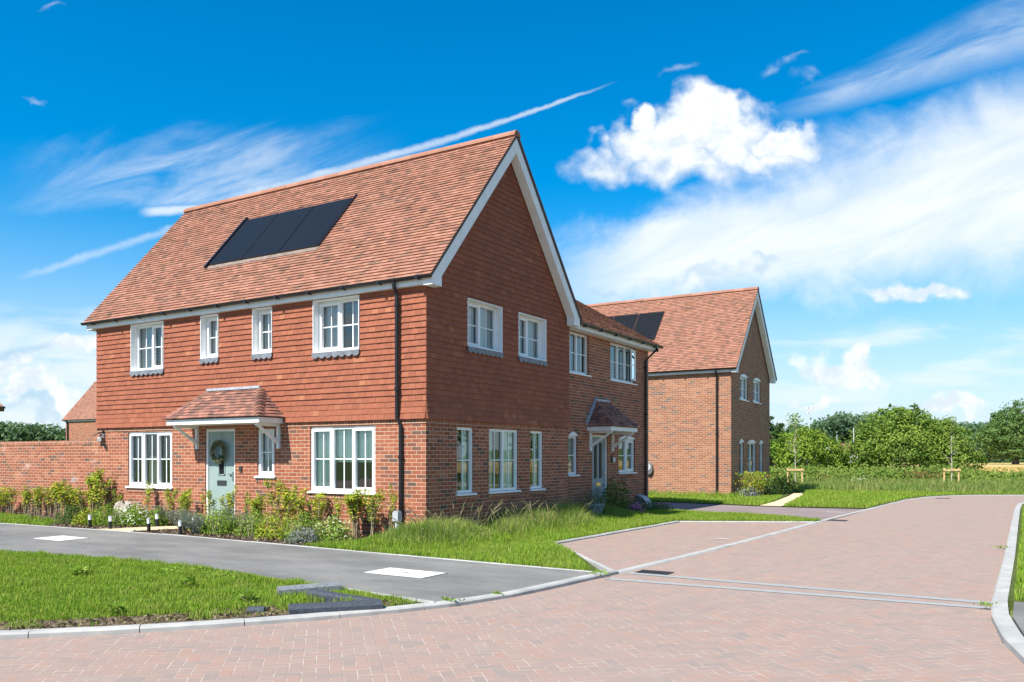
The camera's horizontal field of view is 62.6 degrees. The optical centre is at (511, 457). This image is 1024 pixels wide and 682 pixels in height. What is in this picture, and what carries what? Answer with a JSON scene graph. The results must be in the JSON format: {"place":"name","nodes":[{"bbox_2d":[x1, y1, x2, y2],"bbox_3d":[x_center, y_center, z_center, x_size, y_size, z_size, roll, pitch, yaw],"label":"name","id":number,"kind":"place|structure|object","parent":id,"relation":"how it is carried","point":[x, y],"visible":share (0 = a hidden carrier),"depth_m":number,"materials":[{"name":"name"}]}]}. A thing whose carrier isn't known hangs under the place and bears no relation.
{"place":"outdoors","nodes":[
{"label":"outdoors","id":0,"kind":"place"},
{"bbox_2d":[0,522,57,525],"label":"lawn","id":1,"kind":"structure","parent":0,"point":[34,524],"depth_m":19.67,"materials":[{"name":"plant"}]},
{"bbox_2d":[0,512,59,524],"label":"grass","id":2,"kind":"structure","parent":1,"relation":"on","point":[15,518],"depth_m":20.23,"materials":[{"name":"green plant"}]},
{"bbox_2d":[61,382,96,440],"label":"brick house","id":3,"kind":"structure","parent":0,"point":[79,418],"depth_m":75.71,"materials":[{"name":"brick"}]},
{"bbox_2d":[103,526,177,530],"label":"front path","id":4,"kind":"structure","parent":0,"point":[145,528],"depth_m":18.23,"materials":[{"name":"stone"}]},
{"bbox_2d":[0,569,618,639],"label":"kerb","id":5,"kind":"structure","parent":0,"point":[93,631],"depth_m":8.33,"materials":[{"name":"grey concrete"}]},
{"bbox_2d":[0,495,1023,681],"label":"road","id":6,"kind":"structure","parent":0,"point":[603,629],"depth_m":7.68,"materials":[{"name":"brick"}]},
{"bbox_2d":[618,495,967,573],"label":"kerb","id":7,"kind":"structure","parent":6,"relation":"on","point":[697,552],"depth_m":15.62,"materials":[{"name":"concrete"}]},
{"bbox_2d":[606,578,989,608],"bbox_3d":[3.149,1.595,9.988,4.387,0.001,0.150,0,0,29],"label":"road crossing strip","id":8,"kind":"object","parent":6,"relation":"on","point":[919,602],"visible":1,"depth_m":9.85,"materials":[{"name":"grey concrete"}]},
{"bbox_2d":[627,572,990,603],"bbox_3d":[3.416,1.595,10.423,4.385,0.001,0.150,0,0,33],"label":"road crossing strip","id":9,"kind":"object","parent":6,"relation":"on","point":[812,587],"visible":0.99,"depth_m":10.22,"materials":[{"name":"grey concrete"}]},
{"bbox_2d":[991,502,1023,663],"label":"kerb","id":10,"kind":"structure","parent":6,"relation":"on","point":[1010,634],"depth_m":8.93,"materials":[{"name":"concrete"}]},
{"bbox_2d":[0,0,1023,430],"label":"sky","id":11,"kind":"structure","parent":0,"point":[858,165],"materials":[{"name":"blue"}]},
{"bbox_2d":[357,519,817,570],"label":"bay edge grass","id":12,"kind":"structure","parent":0,"point":[592,567],"depth_m":13.17,"materials":[{"name":"plant"}]},
{"bbox_2d":[374,493,633,548],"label":"long grass","id":13,"kind":"structure","parent":12,"relation":"on","point":[568,515],"depth_m":16.52,"materials":[{"name":"green plant"}]},
{"bbox_2d":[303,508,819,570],"bbox_3d":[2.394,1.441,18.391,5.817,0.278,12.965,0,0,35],"label":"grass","id":14,"kind":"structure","parent":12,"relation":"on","point":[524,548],"depth_m":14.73,"materials":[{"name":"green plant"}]},
{"bbox_2d":[579,486,609,513],"bbox_3d":[1.986,1.139,20.711,0.745,0.863,0.683,0,0,32],"label":"plant pot","id":15,"kind":"object","parent":12,"relation":"on","point":[594,507],"visible":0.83,"depth_m":20.51,"materials":[{"name":"ceramic"}]},
{"bbox_2d":[595,477,633,510],"bbox_3d":[2.653,0.997,22.112,1.029,1.151,1.574,0,0,32],"label":"shrub","id":16,"kind":"object","parent":12,"relation":"on","point":[614,497],"visible":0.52,"depth_m":21.94,"materials":[{"name":"green plant"}]},
{"bbox_2d":[648,489,795,505],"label":"lawn","id":17,"kind":"structure","parent":0,"point":[785,494],"depth_m":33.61,"materials":[{"name":"plant"}]},
{"bbox_2d":[733,472,763,492],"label":"hedge plant","id":18,"kind":"object","parent":17,"relation":"on","point":[746,481],"visible":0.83,"depth_m":32.82,"materials":[{"name":"green plant"}]},
{"bbox_2d":[757,477,783,494],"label":"shade shrub","id":19,"kind":"object","parent":17,"relation":"on","point":[767,491],"visible":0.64,"depth_m":34.80,"materials":[{"name":"green plant"}]},
{"bbox_2d":[652,502,862,519],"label":"driveway","id":20,"kind":"structure","parent":0,"point":[822,513],"depth_m":25.55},
{"bbox_2d":[759,493,802,505],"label":"garden path","id":21,"kind":"structure","parent":0,"point":[781,502],"depth_m":30.39,"materials":[{"name":"stone"}]},
{"bbox_2d":[651,461,1023,619],"bbox_3d":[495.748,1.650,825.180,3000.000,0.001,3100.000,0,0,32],"label":"ground","id":22,"kind":"structure","parent":0,"point":[1011,614],"depth_m":30.65,"materials":[{"name":"green plant"}]},
{"bbox_2d":[0,420,65,441],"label":"woods","id":23,"kind":"object","parent":22,"relation":"on","point":[10,431],"visible":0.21,"depth_m":212.31,"materials":[{"name":"green plant"}]},
{"bbox_2d":[0,440,96,515],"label":"garden wall","id":24,"kind":"structure","parent":22,"relation":"on","point":[35,464],"depth_m":22.54,"materials":[{"name":"brick"}]},
{"bbox_2d":[21,514,368,548],"bbox_3d":[-7.985,1.601,18.591,14.200,0.098,2.080,0,0,32],"label":"planting bed","id":25,"kind":"object","parent":22,"relation":"on","point":[248,539],"visible":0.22,"depth_m":16.89,"materials":[{"name":"brown wood"}]},
{"bbox_2d":[31,486,49,515],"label":"hedge plant","id":26,"kind":"object","parent":25,"relation":"on","point":[38,490],"visible":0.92,"depth_m":22.15,"materials":[{"name":"green plant"}]},
{"bbox_2d":[49,480,67,516],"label":"hedge plant","id":27,"kind":"object","parent":25,"relation":"on","point":[52,488],"visible":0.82,"depth_m":21.73,"materials":[{"name":"green plant"}]},
{"bbox_2d":[54,486,72,517],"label":"hedge plant","id":28,"kind":"object","parent":25,"relation":"on","point":[63,498],"visible":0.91,"depth_m":21.42,"materials":[{"name":"green plant"}]},
{"bbox_2d":[53,502,87,523],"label":"round shrub","id":29,"kind":"object","parent":25,"relation":"on","point":[69,517],"visible":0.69,"depth_m":19.55,"materials":[{"name":"green plant"}]},
{"bbox_2d":[71,507,99,524],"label":"round shrub","id":30,"kind":"object","parent":25,"relation":"on","point":[81,514],"visible":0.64,"depth_m":19.18,"materials":[{"name":"green plant"}]},
{"bbox_2d":[85,469,105,518],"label":"hedge plant","id":31,"kind":"object","parent":25,"relation":"on","point":[97,476],"visible":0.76,"depth_m":20.59,"materials":[{"name":"green plant"}]},
{"bbox_2d":[91,478,114,515],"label":"hedge plant","id":32,"kind":"object","parent":25,"relation":"on","point":[98,487],"visible":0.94,"depth_m":20.39,"materials":[{"name":"green plant"}]},
{"bbox_2d":[86,500,125,526],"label":"round shrub","id":33,"kind":"object","parent":25,"relation":"on","point":[102,520],"visible":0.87,"depth_m":19.00,"materials":[{"name":"green plant"}]},
{"bbox_2d":[113,499,131,521],"bbox_3d":[-9.045,1.340,19.636,0.580,0.731,0.414,0,0,32],"label":"boulder","id":34,"kind":"object","parent":25,"relation":"on","point":[121,504],"visible":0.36,"depth_m":19.51,"materials":[{"name":"stone"}]},
{"bbox_2d":[117,503,153,525],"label":"round shrub","id":35,"kind":"object","parent":25,"relation":"on","point":[136,518],"visible":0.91,"depth_m":18.99,"materials":[{"name":"green plant"}]},
{"bbox_2d":[144,505,172,525],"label":"round shrub","id":36,"kind":"object","parent":25,"relation":"on","point":[153,520],"visible":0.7,"depth_m":19.03,"materials":[{"name":"green plant"}]},
{"bbox_2d":[162,488,180,524],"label":"hedge plant","id":37,"kind":"object","parent":25,"relation":"on","point":[168,494],"visible":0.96,"depth_m":19.19,"materials":[{"name":"green plant"}]},
{"bbox_2d":[167,507,196,529],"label":"lavender","id":38,"kind":"object","parent":25,"relation":"on","point":[182,513],"visible":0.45,"depth_m":17.90,"materials":[{"name":"grey plant"}]},
{"bbox_2d":[179,510,214,533],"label":"lavender","id":39,"kind":"object","parent":25,"relation":"on","point":[195,525],"visible":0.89,"depth_m":16.97,"materials":[{"name":"grey plant"}]},
{"bbox_2d":[200,489,216,515],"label":"hedge plant","id":40,"kind":"object","parent":25,"relation":"on","point":[208,493],"visible":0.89,"depth_m":18.07,"materials":[{"name":"green plant"}]},
{"bbox_2d":[200,508,243,534],"bbox_3d":[-5.880,1.307,17.139,0.954,0.534,0.912,0,0,32],"label":"round shrub","id":41,"kind":"object","parent":25,"relation":"on","point":[225,526],"visible":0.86,"depth_m":16.98,"materials":[{"name":"green plant"}]},
{"bbox_2d":[232,505,275,536],"bbox_3d":[-5.035,1.250,16.515,0.870,0.646,0.828,0,0,-21],"label":"round shrub","id":42,"kind":"object","parent":25,"relation":"on","point":[254,522],"visible":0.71,"depth_m":16.39,"materials":[{"name":"green plant"}]},
{"bbox_2d":[263,478,285,525],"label":"hedge plant","id":43,"kind":"object","parent":25,"relation":"on","point":[278,489],"visible":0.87,"depth_m":17.40,"materials":[{"name":"green plant"}]},
{"bbox_2d":[253,507,300,539],"bbox_3d":[-4.457,1.259,16.126,0.952,0.630,0.985,0,0,-13],"label":"round shrub","id":44,"kind":"object","parent":25,"relation":"on","point":[279,531],"visible":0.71,"depth_m":15.93,"materials":[{"name":"green plant"}]},
{"bbox_2d":[280,485,298,526],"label":"hedge plant","id":45,"kind":"object","parent":25,"relation":"on","point":[285,498],"visible":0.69,"depth_m":17.05,"materials":[{"name":"green plant"}]},
{"bbox_2d":[290,487,308,521],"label":"hedge plant","id":46,"kind":"object","parent":25,"relation":"on","point":[300,504],"visible":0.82,"depth_m":16.66,"materials":[{"name":"green plant"}]},
{"bbox_2d":[279,510,323,540],"bbox_3d":[-3.903,1.267,15.770,0.871,0.612,0.895,0,0,-2],"label":"round shrub","id":47,"kind":"object","parent":25,"relation":"on","point":[303,524],"visible":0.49,"depth_m":15.69,"materials":[{"name":"green plant"}]},
{"bbox_2d":[284,525,320,543],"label":"round shrub","id":48,"kind":"object","parent":25,"relation":"on","point":[296,536],"visible":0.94,"depth_m":15.12,"materials":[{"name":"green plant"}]},
{"bbox_2d":[313,514,353,541],"bbox_3d":[-3.297,1.308,15.498,0.801,0.531,0.847,0,0,-21],"label":"round shrub","id":49,"kind":"object","parent":25,"relation":"on","point":[330,535],"visible":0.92,"depth_m":15.40,"materials":[{"name":"green plant"}]},
{"bbox_2d":[344,489,363,538],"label":"hedge plant","id":50,"kind":"object","parent":25,"relation":"on","point":[354,506],"visible":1,"depth_m":16.02,"materials":[{"name":"green plant"}]},
{"bbox_2d":[342,490,368,536],"bbox_3d":[-3.023,1.100,16.299,0.502,0.912,0.497,1,1,6],"label":"hedge plant","id":51,"kind":"object","parent":25,"relation":"on","point":[361,501],"visible":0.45,"depth_m":16.27,"materials":[{"name":"green plant"}]},
{"bbox_2d":[359,488,386,536],"bbox_3d":[-2.667,1.067,15.922,0.485,0.973,0.564,4,-1,26],"label":"hedge plant","id":52,"kind":"object","parent":25,"relation":"on","point":[371,511],"visible":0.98,"depth_m":15.90,"materials":[{"name":"green plant"}]},
{"bbox_2d":[0,549,423,628],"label":"verge","id":53,"kind":"structure","parent":22,"relation":"on","point":[152,597],"depth_m":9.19,"materials":[{"name":"green plant"}]},
{"bbox_2d":[153,565,254,604],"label":"clover weeds","id":54,"kind":"object","parent":53,"relation":"on","point":[206,573],"visible":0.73,"depth_m":11.04,"materials":[{"name":"green plant"}]},
{"bbox_2d":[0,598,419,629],"bbox_3d":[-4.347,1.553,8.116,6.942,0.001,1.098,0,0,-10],"label":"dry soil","id":55,"kind":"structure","parent":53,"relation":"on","point":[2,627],"depth_m":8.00,"materials":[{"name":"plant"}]},
{"bbox_2d":[306,588,375,601],"bbox_3d":[-1.814,1.528,9.000,0.836,0.187,0.120,0,0,21],"label":"kerb stone","id":56,"kind":"object","parent":55,"relation":"on","point":[328,595],"visible":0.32,"depth_m":9.00,"materials":[{"name":"grey concrete"}]},
{"bbox_2d":[234,586,259,602],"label":"dock plant","id":57,"kind":"object","parent":53,"relation":"on","point":[247,594],"visible":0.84,"depth_m":8.95,"materials":[{"name":"green plant"}]},
{"bbox_2d":[277,581,341,594],"bbox_3d":[-2.302,1.490,9.567,0.705,0.099,0.130,0,0,-24],"label":"kerb stone","id":58,"kind":"object","parent":53,"relation":"on","point":[329,586],"visible":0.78,"depth_m":9.52,"materials":[{"name":"concrete"}]},
{"bbox_2d":[0,523,591,600],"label":"footway","id":59,"kind":"structure","parent":22,"relation":"on","point":[461,579],"depth_m":12.57,"materials":[{"name":"concrete"}]},
{"bbox_2d":[32,536,86,540],"bbox_3d":[-8.649,1.564,16.135,1.024,0.032,0.664,0,0,32],"label":"manhole cover","id":60,"kind":"object","parent":59,"relation":"on","point":[59,538],"visible":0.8,"depth_m":16.05,"materials":[{"name":"metal"}]},
{"bbox_2d":[363,568,446,578],"bbox_3d":[-1.439,1.564,11.317,1.034,0.032,0.604,0,0,32],"label":"manhole cover","id":61,"kind":"object","parent":59,"relation":"on","point":[420,574],"visible":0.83,"depth_m":11.30,"materials":[{"name":"metal"}]},
{"bbox_2d":[3,523,595,571],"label":"kerb","id":62,"kind":"structure","parent":22,"relation":"on","point":[335,549],"depth_m":14.03,"materials":[{"name":"concrete"}]},
{"bbox_2d":[80,130,582,536],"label":"tile hung house","id":63,"kind":"structure","parent":22,"relation":"on","point":[401,325],"depth_m":18.19,"materials":[{"name":"tile"}]},
{"bbox_2d":[130,321,163,375],"bbox_3d":[-8.656,-2.579,20.210,1.268,1.248,0.304,0,0,32],"label":"window","id":64,"kind":"structure","parent":63,"relation":"in","point":[149,347],"depth_m":20.45,"materials":[{"name":"white plastic"}]},
{"bbox_2d":[125,431,172,488],"bbox_3d":[-8.632,0.068,20.154,1.770,1.355,0.215,0,0,32],"label":"window","id":65,"kind":"structure","parent":63,"relation":"in","point":[155,462],"depth_m":20.27,"materials":[{"name":"white plastic"}]},
{"bbox_2d":[199,314,218,363],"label":"window","id":66,"kind":"structure","parent":63,"relation":"in","point":[206,357],"depth_m":19.13,"materials":[{"name":"white plastic"}]},
{"bbox_2d":[206,429,234,516],"bbox_3d":[-6.497,0.425,18.844,0.990,2.110,0.090,0,0,32],"label":"door","id":67,"kind":"structure","parent":63,"relation":"in","point":[220,478],"depth_m":18.88,"materials":[{"name":"teal plastic"}]},
{"bbox_2d":[210,440,225,463],"bbox_3d":[-6.565,-0.114,18.787,0.542,0.558,0.110,0,0,32],"label":"wreath","id":68,"kind":"object","parent":67,"relation":"attached to","point":[215,459],"visible":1,"depth_m":18.76,"materials":[{"name":"green plant"}]},
{"bbox_2d":[251,307,272,359],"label":"window","id":69,"kind":"structure","parent":63,"relation":"in","point":[258,352],"depth_m":18.24,"materials":[{"name":"white plastic"}]},
{"bbox_2d":[254,429,275,477],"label":"window","id":70,"kind":"structure","parent":63,"relation":"in","point":[266,445],"depth_m":18.15,"materials":[{"name":"white plastic"}]},
{"bbox_2d":[312,295,359,358],"bbox_3d":[-3.480,-2.604,17.030,1.278,1.198,0.304,0,0,32],"label":"window","id":71,"kind":"structure","parent":63,"relation":"in","point":[334,307],"depth_m":17.17,"materials":[{"name":"white plastic"}]},
{"bbox_2d":[307,426,375,494],"bbox_3d":[-3.388,0.058,16.932,1.840,1.355,0.217,0,0,32],"label":"window","id":72,"kind":"structure","parent":63,"relation":"in","point":[354,444],"depth_m":17.05,"materials":[{"name":"white plastic"}]},
{"bbox_2d":[456,427,476,495],"bbox_3d":[-0.976,0.083,16.907,0.205,1.365,0.680,0,0,32],"label":"window","id":73,"kind":"structure","parent":63,"relation":"in","point":[463,491],"depth_m":17.10,"materials":[{"name":"white plastic"}]},
{"bbox_2d":[467,298,503,357],"bbox_3d":[-0.655,-2.654,17.508,0.304,1.098,1.318,0,0,32],"label":"window","id":74,"kind":"structure","parent":63,"relation":"in","point":[482,344],"depth_m":17.82,"materials":[{"name":"white plastic"}]},
{"bbox_2d":[488,429,520,493],"bbox_3d":[-0.214,0.083,18.158,0.215,1.365,1.270,0,0,32],"label":"window","id":75,"kind":"structure","parent":63,"relation":"in","point":[505,459],"depth_m":18.39,"materials":[{"name":"white plastic"}]},
{"bbox_2d":[518,312,546,366],"bbox_3d":[0.366,-2.654,19.169,0.304,1.098,1.258,0,0,32],"label":"window","id":76,"kind":"structure","parent":63,"relation":"in","point":[528,355],"depth_m":19.49,"materials":[{"name":"white plastic"}]},
{"bbox_2d":[529,431,545,490],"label":"window","id":77,"kind":"structure","parent":63,"relation":"in","point":[534,459],"depth_m":19.56,"materials":[{"name":"white plastic"}]},
{"bbox_2d":[554,542,612,570],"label":"kerb","id":78,"kind":"structure","parent":22,"relation":"on","point":[599,566],"depth_m":12.46,"materials":[{"name":"concrete"}]},
{"bbox_2d":[568,300,663,508],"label":"brick house","id":79,"kind":"structure","parent":22,"relation":"on","point":[608,383],"depth_m":23.09,"materials":[{"name":"brick"}]},
{"bbox_2d":[568,432,579,476],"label":"window","id":80,"kind":"structure","parent":79,"relation":"in","point":[573,435],"depth_m":21.62,"materials":[{"name":"white plastic"}]},
{"bbox_2d":[569,331,591,376],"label":"window","id":81,"kind":"structure","parent":79,"relation":"in","point":[575,335],"depth_m":21.71,"materials":[{"name":"white plastic"}]},
{"bbox_2d":[592,435,606,505],"bbox_3d":[2.336,0.430,22.789,0.090,2.060,0.960,0,0,32],"label":"door","id":82,"kind":"structure","parent":79,"relation":"in","point":[599,451],"depth_m":22.84,"materials":[{"name":"white plastic"}]},
{"bbox_2d":[610,342,636,384],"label":"window","id":83,"kind":"structure","parent":79,"relation":"in","point":[617,347],"depth_m":24.21,"materials":[{"name":"white plastic"}]},
{"bbox_2d":[618,436,636,473],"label":"window","id":84,"kind":"structure","parent":79,"relation":"in","point":[629,440],"depth_m":24.33,"materials":[{"name":"white plastic"}]},
{"bbox_2d":[556,521,678,543],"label":"kerb","id":85,"kind":"structure","parent":22,"relation":"on","point":[604,534],"depth_m":17.60,"materials":[{"name":"concrete"}]},
{"bbox_2d":[587,287,776,494],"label":"brick house","id":86,"kind":"structure","parent":22,"relation":"on","point":[712,376],"depth_m":34.24,"materials":[{"name":"brick"}]},
{"bbox_2d":[740,374,749,401],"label":"window","id":87,"kind":"structure","parent":86,"relation":"in","point":[742,379],"depth_m":34.39,"materials":[{"name":"white plastic"}]},
{"bbox_2d":[560,522,806,569],"bbox_3d":[3.366,1.594,16.739,2.960,0.001,10.650,0,0,32],"label":"parking bay","id":88,"kind":"object","parent":22,"relation":"on","point":[622,550],"visible":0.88,"depth_m":16.10,"materials":[{"name":"brick"}]},
{"bbox_2d":[679,521,815,522],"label":"kerb","id":89,"kind":"structure","parent":22,"relation":"on","point":[754,521],"depth_m":20.61,"materials":[{"name":"concrete"}]},
{"bbox_2d":[774,411,1023,461],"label":"woods","id":90,"kind":"object","parent":22,"relation":"on","point":[838,425],"visible":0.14,"depth_m":303.61,"materials":[{"name":"green plant"}]},
{"bbox_2d":[960,426,1006,462],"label":"oak tree","id":91,"kind":"object","parent":22,"relation":"on","point":[978,447],"visible":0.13,"depth_m":139.19,"materials":[{"name":"green plant"}]},
{"bbox_2d":[974,398,1023,464],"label":"oak tree","id":92,"kind":"object","parent":22,"relation":"on","point":[1003,423],"visible":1,"depth_m":111.15,"materials":[{"name":"green plant"}]},
{"bbox_2d":[1008,504,1023,610],"bbox_3d":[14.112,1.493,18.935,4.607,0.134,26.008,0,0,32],"label":"grass","id":93,"kind":"structure","parent":22,"relation":"on","point":[1019,576],"depth_m":10.99,"materials":[{"name":"green plant"}]},
{"bbox_2d":[1013,601,1023,636],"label":"footway","id":94,"kind":"structure","parent":22,"relation":"on","point":[1018,614],"depth_m":8.21,"materials":[{"name":"concrete"}]},
{"bbox_2d":[770,487,1023,507],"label":"lawn","id":95,"kind":"structure","parent":0,"point":[800,491],"depth_m":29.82,"materials":[{"name":"plant"}]},
{"bbox_2d":[770,416,791,469],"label":"conifer","id":96,"kind":"object","parent":95,"relation":"on","point":[778,428],"visible":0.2,"depth_m":61.51,"materials":[{"name":"green plant"}]},
{"bbox_2d":[784,413,805,481],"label":"sapling","id":97,"kind":"object","parent":95,"relation":"on","point":[795,423],"visible":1,"depth_m":43.49,"materials":[{"name":"green plant"}]},
{"bbox_2d":[770,426,833,470],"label":"bush","id":98,"kind":"object","parent":95,"relation":"on","point":[809,449],"visible":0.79,"depth_m":55.46,"materials":[{"name":"green plant"}]},
{"bbox_2d":[803,430,855,469],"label":"bush","id":99,"kind":"object","parent":95,"relation":"on","point":[838,454],"visible":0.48,"depth_m":56.52,"materials":[{"name":"green plant"}]},
{"bbox_2d":[770,461,1023,481],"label":"bramble bank","id":100,"kind":"structure","parent":95,"relation":"on","point":[810,472],"depth_m":47.26,"materials":[{"name":"green plant"}]},
{"bbox_2d":[841,403,962,471],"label":"bush","id":101,"kind":"object","parent":95,"relation":"on","point":[912,437],"visible":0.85,"depth_m":56.22,"materials":[{"name":"green plant"}]},
{"bbox_2d":[941,416,962,480],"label":"sapling","id":102,"kind":"object","parent":95,"relation":"on","point":[951,426],"visible":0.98,"depth_m":42.98,"materials":[{"name":"green plant"}]},
{"bbox_2d":[920,415,991,470],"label":"bush","id":103,"kind":"object","parent":95,"relation":"on","point":[968,456],"visible":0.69,"depth_m":55.61,"materials":[{"name":"green plant"}]},
{"bbox_2d":[770,476,1023,486],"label":"rough grass","id":104,"kind":"structure","parent":0,"point":[971,481],"depth_m":43.04,"materials":[{"name":"green plant"}]},
{"bbox_2d":[793,480,1023,493],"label":"rough grass","id":105,"kind":"structure","parent":0,"point":[907,486],"depth_m":38.12,"materials":[{"name":"green plant"}]},
{"bbox_2d":[887,463,1023,473],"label":"wheat field","id":106,"kind":"structure","parent":0,"point":[1010,465],"depth_m":99.31,"materials":[{"name":"beige plant"}]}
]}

